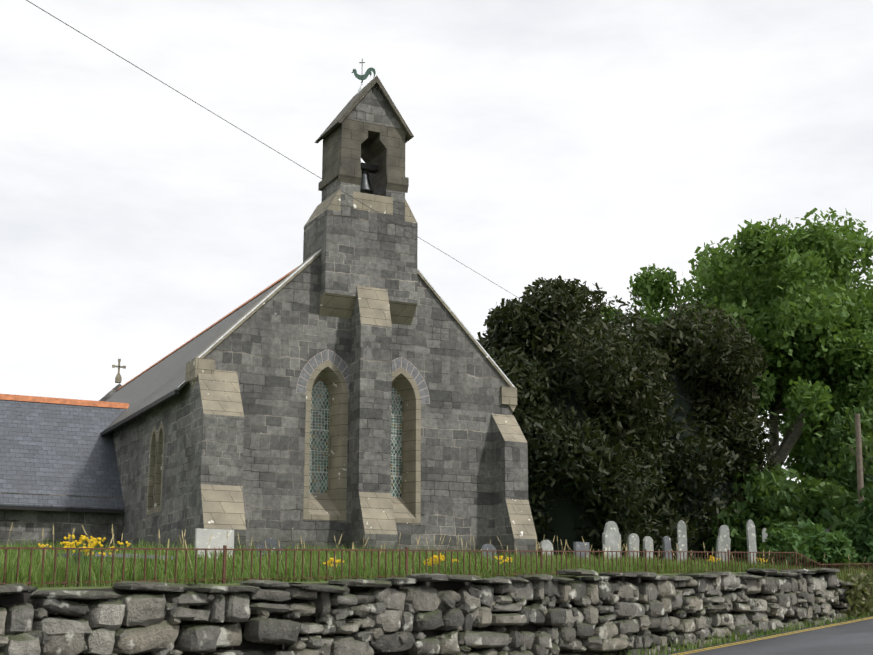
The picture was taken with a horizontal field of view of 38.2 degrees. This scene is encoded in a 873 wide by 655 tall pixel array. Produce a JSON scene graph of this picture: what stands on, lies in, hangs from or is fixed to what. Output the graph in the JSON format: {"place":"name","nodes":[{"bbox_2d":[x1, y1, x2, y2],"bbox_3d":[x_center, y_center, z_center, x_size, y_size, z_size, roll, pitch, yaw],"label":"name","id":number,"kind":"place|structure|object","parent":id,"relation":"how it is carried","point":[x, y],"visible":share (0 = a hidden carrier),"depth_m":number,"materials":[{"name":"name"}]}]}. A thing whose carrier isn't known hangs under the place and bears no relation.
{"place":"outdoors","nodes":[
{"label":"outdoors","id":0,"kind":"place"},
{"bbox_2d":[0,394,128,549],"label":"church annex","id":1,"kind":"object","parent":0,"point":[59,470],"visible":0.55,"depth_m":41.67,"materials":[{"name":"grey stone"}]},
{"bbox_2d":[141,541,480,555],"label":"church plinth","id":2,"kind":"structure","parent":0,"point":[248,544],"depth_m":35.81,"materials":[{"name":"grey stone"}]},
{"bbox_2d":[183,255,511,548],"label":"gable wall","id":3,"kind":"structure","parent":0,"point":[295,477],"depth_m":37.19,"materials":[{"name":"grey stone"}]},
{"bbox_2d":[26,0,694,404],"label":"overhead wire","id":4,"kind":"object","parent":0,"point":[288,158],"visible":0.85,"depth_m":19.92,"materials":[{"name":"grey metal"}]},
{"bbox_2d":[0,538,871,654],"bbox_3d":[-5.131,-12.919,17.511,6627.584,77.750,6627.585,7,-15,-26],"label":"terrain","id":5,"kind":"structure","parent":0,"point":[109,586],"depth_m":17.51,"materials":[{"name":"green plant"}]},
{"bbox_2d":[57,552,172,563],"bbox_3d":[-5.854,4.294,23.079,0.960,0.260,1.900,-10,-16,37],"label":"foliage","id":6,"kind":"object","parent":5,"relation":"on","point":[118,555],"visible":0.11,"depth_m":22.58,"materials":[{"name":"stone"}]},
{"bbox_2d":[99,383,193,551],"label":"church nave walls","id":7,"kind":"structure","parent":5,"relation":"on","point":[153,454],"depth_m":38.19,"materials":[{"name":"grey stone"}]},
{"bbox_2d":[112,359,125,382],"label":"gable cross","id":8,"kind":"object","parent":7,"relation":"on","point":[118,378],"visible":1,"depth_m":67.01,"materials":[{"name":"stone"}]},
{"bbox_2d":[101,265,393,435],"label":"roof","id":9,"kind":"structure","parent":7,"relation":"on","point":[159,382],"depth_m":45.94,"materials":[{"name":"grey stone"}]},
{"bbox_2d":[185,249,516,411],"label":"gable coping kneelers","id":10,"kind":"object","parent":7,"relation":"attached to","point":[197,364],"visible":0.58,"depth_m":37.07,"materials":[{"name":"stone"}]},
{"bbox_2d":[303,178,417,325],"bbox_3d":[-2.349,-2.194,38.772,3.000,4.300,1.903,7,-15,-26],"label":"bellcote base","id":11,"kind":"object","parent":7,"relation":"on","point":[357,243],"visible":0.94,"depth_m":37.98,"materials":[{"name":"grey stone"}]},
{"bbox_2d":[314,76,413,192],"bbox_3d":[-2.271,-5.863,39.461,2.580,3.600,1.890,7,-15,-26],"label":"bellcote","id":12,"kind":"object","parent":11,"relation":"on","point":[369,126],"visible":0.92,"depth_m":38.91,"materials":[{"name":"stone"}]},
{"bbox_2d":[351,59,375,92],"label":"weather vane","id":13,"kind":"object","parent":12,"relation":"on","point":[365,75],"visible":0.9,"depth_m":40.16,"materials":[{"name":"green metal"}]},
{"bbox_2d":[360,170,372,193],"bbox_3d":[-2.259,-4.524,39.129,0.620,0.760,0.620,7,-15,-26],"label":"church bell","id":14,"kind":"object","parent":12,"relation":"hanging from","point":[365,186],"visible":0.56,"depth_m":38.94,"materials":[{"name":"metal"}]},
{"bbox_2d":[194,528,233,557],"bbox_3d":[-4.985,4.929,28.321,0.895,0.800,0.127,8,-15,-30],"label":"gravestone","id":15,"kind":"object","parent":5,"relation":"on","point":[219,539],"visible":0.64,"depth_m":28.30,"materials":[{"name":"white stone"}]},
{"bbox_2d":[188,370,245,551],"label":"buttress","id":16,"kind":"structure","parent":5,"relation":"on","point":[216,498],"depth_m":34.20,"materials":[{"name":"stone"}]},
{"bbox_2d":[256,538,282,556],"bbox_3d":[-4.083,5.456,30.845,0.644,0.590,0.163,2,-13,-8],"label":"gravestone","id":17,"kind":"object","parent":5,"relation":"on","point":[273,543],"visible":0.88,"depth_m":30.82,"materials":[{"name":"stone"}]},
{"bbox_2d":[347,286,397,552],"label":"buttress","id":18,"kind":"structure","parent":5,"relation":"on","point":[370,513],"depth_m":36.46,"materials":[{"name":"stone"}]},
{"bbox_2d":[38,535,766,583],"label":"yellow flowers","id":19,"kind":"object","parent":5,"relation":"on","point":[93,540],"visible":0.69,"depth_m":15.97,"materials":[{"name":"yellow plant"}]},
{"bbox_2d":[0,568,854,654],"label":"retaining wall stones","id":20,"kind":"object","parent":5,"relation":"on","point":[387,620],"visible":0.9,"depth_m":18.86,"materials":[{"name":"grey stone"}]},
{"bbox_2d":[4,522,865,580],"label":"dry seed stalks","id":21,"kind":"object","parent":5,"relation":"on","point":[353,545],"visible":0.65,"depth_m":24.90,"materials":[{"name":"beige plant"}]},
{"bbox_2d":[0,545,872,587],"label":"churchyard railings","id":22,"kind":"object","parent":5,"relation":"on","point":[406,550],"visible":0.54,"depth_m":19.34,"materials":[{"name":"metal"}]},
{"bbox_2d":[481,544,495,559],"bbox_3d":[1.354,5.944,32.939,0.422,0.589,0.097,5,-14,-22],"label":"gravestone","id":23,"kind":"object","parent":5,"relation":"on","point":[488,546],"visible":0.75,"depth_m":32.93,"materials":[{"name":"stone"}]},
{"bbox_2d":[492,414,536,556],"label":"buttress","id":24,"kind":"structure","parent":5,"relation":"on","point":[513,526],"depth_m":38.19,"materials":[{"name":"stone"}]},
{"bbox_2d":[540,540,553,555],"bbox_3d":[3.220,6.578,36.785,0.419,0.764,0.181,8,-15,-32],"label":"gravestone","id":25,"kind":"object","parent":5,"relation":"on","point":[546,544],"visible":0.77,"depth_m":36.81,"materials":[{"name":"stone"}]},
{"bbox_2d":[528,343,630,558],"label":"yew tree","id":26,"kind":"object","parent":5,"relation":"on","point":[567,514],"visible":0.04,"depth_m":47.89,"materials":[{"name":"black"}]},
{"bbox_2d":[573,542,589,559],"bbox_3d":[3.651,5.754,31.718,0.437,0.707,0.090,8,-15,-30],"label":"gravestone","id":27,"kind":"object","parent":5,"relation":"on","point":[578,546],"visible":0.36,"depth_m":31.70,"materials":[{"name":"stone"}]},
{"bbox_2d":[476,275,699,559],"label":"tree","id":28,"kind":"object","parent":5,"relation":"on","point":[519,333],"visible":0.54,"depth_m":48.90,"materials":[{"name":"green plant"}]},
{"bbox_2d":[602,521,621,558],"bbox_3d":[4.810,5.958,34.609,0.715,1.275,0.093,12,-18,-43],"label":"gravestone","id":29,"kind":"object","parent":5,"relation":"on","point":[611,536],"visible":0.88,"depth_m":34.58,"materials":[{"name":"stone"}]},
{"bbox_2d":[628,533,638,558],"bbox_3d":[5.979,6.891,38.321,0.364,1.252,0.179,7,-15,-26],"label":"gravestone","id":30,"kind":"object","parent":5,"relation":"on","point":[633,538],"visible":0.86,"depth_m":38.32,"materials":[{"name":"stone"}]},
{"bbox_2d":[643,536,653,558],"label":"gravestone","id":31,"kind":"object","parent":5,"relation":"on","point":[647,542],"visible":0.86,"depth_m":40.24,"materials":[{"name":"stone"}]},
{"bbox_2d":[663,536,671,560],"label":"gravestone","id":32,"kind":"object","parent":5,"relation":"on","point":[666,543],"visible":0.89,"depth_m":42.07,"materials":[{"name":"stone"}]},
{"bbox_2d":[676,542,685,561],"bbox_3d":[6.620,6.238,34.170,0.265,0.838,0.193,7,-15,-26],"label":"gravestone","id":33,"kind":"object","parent":5,"relation":"on","point":[681,546],"visible":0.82,"depth_m":34.15,"materials":[{"name":"stone"}]},
{"bbox_2d":[677,520,686,560],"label":"gravestone","id":34,"kind":"object","parent":5,"relation":"on","point":[681,531],"visible":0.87,"depth_m":40.12,"materials":[{"name":"stone"}]},
{"bbox_2d":[585,294,784,559],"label":"tree","id":35,"kind":"object","parent":5,"relation":"on","point":[676,338],"visible":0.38,"depth_m":54.24,"materials":[{"name":"green plant"}]},
{"bbox_2d":[646,359,743,561],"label":"yew tree","id":36,"kind":"object","parent":5,"relation":"on","point":[686,406],"visible":0.02,"depth_m":54.08,"materials":[{"name":"black"}]},
{"bbox_2d":[716,525,730,560],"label":"gravestone","id":37,"kind":"object","parent":5,"relation":"on","point":[723,543],"visible":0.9,"depth_m":41.60,"materials":[{"name":"stone"}]},
{"bbox_2d":[746,519,757,564],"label":"gravestone","id":38,"kind":"object","parent":5,"relation":"on","point":[751,537],"visible":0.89,"depth_m":43.46,"materials":[{"name":"stone"}]},
{"bbox_2d":[699,462,805,563],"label":"hedge foliage","id":39,"kind":"object","parent":5,"relation":"on","point":[735,517],"visible":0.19,"depth_m":52.32,"materials":[{"name":"green plant"}]},
{"bbox_2d":[762,528,767,541],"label":"gravestone","id":40,"kind":"object","parent":5,"relation":"on","point":[764,535],"visible":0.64,"depth_m":45.31,"materials":[{"name":"stone"}]},
{"bbox_2d":[712,472,844,562],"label":"hedge foliage","id":41,"kind":"object","parent":5,"relation":"on","point":[788,502],"depth_m":51.30,"materials":[{"name":"green plant"}]},
{"bbox_2d":[768,410,818,479],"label":"tree foliage","id":42,"kind":"object","parent":5,"relation":"on","point":[798,455],"depth_m":88.59,"materials":[{"name":"green plant"}]},
{"bbox_2d":[757,518,860,572],"bbox_3d":[11.222,6.735,38.315,3.457,1.813,3.177,7,-15,-26],"label":"bush","id":43,"kind":"object","parent":5,"relation":"on","point":[835,547],"depth_m":37.45,"materials":[{"name":"green plant"}]},
{"bbox_2d":[803,395,872,489],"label":"hedge foliage","id":44,"kind":"object","parent":5,"relation":"on","point":[826,462],"depth_m":55.25,"materials":[{"name":"green plant"}]},
{"bbox_2d":[818,431,872,532],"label":"hedge foliage","id":45,"kind":"object","parent":5,"relation":"on","point":[837,510],"depth_m":48.70,"materials":[{"name":"green plant"}]},
{"bbox_2d":[839,465,872,570],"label":"roadside shrub","id":46,"kind":"object","parent":5,"relation":"on","point":[859,532],"visible":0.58,"depth_m":41.12,"materials":[{"name":"green plant"}]},
{"bbox_2d":[840,572,872,617],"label":"bush","id":47,"kind":"object","parent":5,"relation":"on","point":[861,596],"depth_m":32.10,"materials":[{"name":"green plant"}]},
{"bbox_2d":[855,414,864,512],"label":"utility poles","id":48,"kind":"object","parent":5,"relation":"on","point":[860,480],"visible":0.46,"depth_m":44.87,"materials":[{"name":"brown wood"}]},
{"bbox_2d":[0,0,872,482],"label":"sky","id":49,"kind":"structure","parent":0,"point":[601,142],"materials":[{"name":"white"}]},
{"bbox_2d":[599,207,872,474],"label":"ash tree","id":50,"kind":"object","parent":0,"point":[775,288],"depth_m":60.68,"materials":[{"name":"green plant"}]},
{"bbox_2d":[660,615,872,654],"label":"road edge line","id":51,"kind":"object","parent":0,"point":[853,638],"depth_m":25.04,"materials":[{"name":"yellow paint"}]},
{"bbox_2d":[672,617,871,654],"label":"yellow line","id":52,"kind":"object","parent":51,"relation":"on","point":[768,636],"visible":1,"depth_m":26.96,"materials":[{"name":"paint"}]},
{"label":"church","id":53,"kind":"object","parent":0,"visible":0},
{"bbox_2d":[296,349,429,403],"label":"window voussoirs","id":54,"kind":"object","parent":53,"relation":"attached to","point":[335,359],"depth_m":37.18,"materials":[{"name":"stone"}]}
]}

